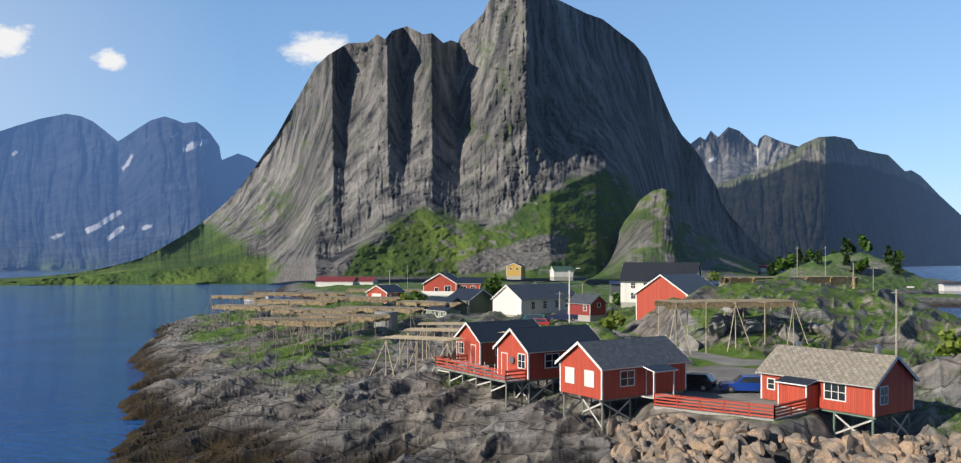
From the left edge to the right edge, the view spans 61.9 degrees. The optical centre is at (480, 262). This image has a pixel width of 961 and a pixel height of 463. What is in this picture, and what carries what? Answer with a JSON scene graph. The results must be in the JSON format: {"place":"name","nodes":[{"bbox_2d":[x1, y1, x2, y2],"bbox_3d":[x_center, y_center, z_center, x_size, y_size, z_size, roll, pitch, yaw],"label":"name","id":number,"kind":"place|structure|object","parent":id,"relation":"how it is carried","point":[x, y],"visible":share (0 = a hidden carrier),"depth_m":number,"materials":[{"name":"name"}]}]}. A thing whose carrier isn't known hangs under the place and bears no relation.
{"place":"outdoors","nodes":[
{"label":"outdoors","id":0,"kind":"place"},
{"bbox_2d":[0,114,257,271],"bbox_3d":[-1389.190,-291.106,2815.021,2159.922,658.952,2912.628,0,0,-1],"label":"mountain","id":1,"kind":"structure","parent":0,"point":[80,194],"depth_m":2459.48,"materials":[{"name":"blue stone"}]},
{"bbox_2d":[0,0,786,284],"bbox_3d":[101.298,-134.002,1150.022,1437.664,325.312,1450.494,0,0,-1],"label":"mountain","id":2,"kind":"structure","parent":0,"point":[538,138],"depth_m":706.47,"materials":[{"name":"grey stone"}]},
{"bbox_2d":[0,266,960,462],"bbox_3d":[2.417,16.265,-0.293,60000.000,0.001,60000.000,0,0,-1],"label":"water","id":3,"kind":"structure","parent":0,"point":[68,377],"depth_m":147.08,"materials":[{"name":"blue liquid"}]},
{"bbox_2d":[0,0,960,214],"label":"sky","id":4,"kind":"structure","parent":0,"point":[883,76],"materials":[{"name":"blue"}]},
{"bbox_2d":[104,252,960,462],"bbox_3d":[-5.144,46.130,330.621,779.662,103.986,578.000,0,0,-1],"label":"rocky ground","id":5,"kind":"structure","parent":0,"point":[202,395],"depth_m":83.30,"materials":[{"name":"grey stone"}]},
{"bbox_2d":[205,276,857,376],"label":"fish drying racks","id":6,"kind":"object","parent":5,"relation":"on","point":[342,316],"visible":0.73,"depth_m":114.99,"materials":[{"name":"brown wood"}]},
{"bbox_2d":[243,256,960,321],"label":"village houses","id":7,"kind":"structure","parent":5,"relation":"on","point":[641,286],"depth_m":160.71,"materials":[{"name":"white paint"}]},
{"bbox_2d":[435,354,807,420],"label":"deck and fences","id":8,"kind":"structure","parent":5,"relation":"on","point":[465,368],"depth_m":64.34,"materials":[{"name":"red wood"}]},
{"bbox_2d":[521,310,760,392],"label":"cars","id":9,"kind":"object","parent":5,"relation":"on","point":[740,382],"visible":0.67,"depth_m":72.34,"materials":[{"name":"blue metal"}]},
{"bbox_2d":[374,247,953,355],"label":"utility poles","id":10,"kind":"object","parent":5,"relation":"on","point":[392,323],"visible":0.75,"depth_m":129.26,"materials":[{"name":"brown wood"}]},
{"bbox_2d":[400,234,960,357],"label":"trees","id":11,"kind":"object","parent":5,"relation":"on","point":[951,345],"visible":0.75,"depth_m":401.04,"materials":[{"name":"green plant"}]},
{"bbox_2d":[454,319,919,436],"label":"red cabins","id":12,"kind":"object","parent":5,"relation":"on","point":[583,361],"visible":0.9,"depth_m":66.18,"materials":[{"name":"red paint"}]},
{"bbox_2d":[679,307,832,350],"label":"loose rocks","id":13,"kind":"object","parent":5,"relation":"on","point":[717,325],"visible":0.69,"depth_m":104.64,"materials":[{"name":"grey stone"}]},
{"bbox_2d":[599,412,960,462],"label":"riprap boulders","id":14,"kind":"object","parent":5,"relation":"on","point":[681,437],"visible":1,"depth_m":55.61,"materials":[{"name":"beige stone"}]},
{"bbox_2d":[583,189,768,281],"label":"rocky hill","id":15,"kind":"structure","parent":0,"point":[654,224],"depth_m":537.37,"materials":[{"name":"green plant"}]},
{"bbox_2d":[691,127,838,190],"bbox_3d":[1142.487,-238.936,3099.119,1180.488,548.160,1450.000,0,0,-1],"label":"mountain","id":16,"kind":"structure","parent":0,"point":[728,153],"depth_m":2983.24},
{"bbox_2d":[716,136,960,266],"bbox_3d":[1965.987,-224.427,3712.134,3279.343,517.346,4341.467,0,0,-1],"label":"mountain","id":17,"kind":"structure","parent":0,"point":[792,201],"depth_m":2477.32,"materials":[{"name":"grey stone"}]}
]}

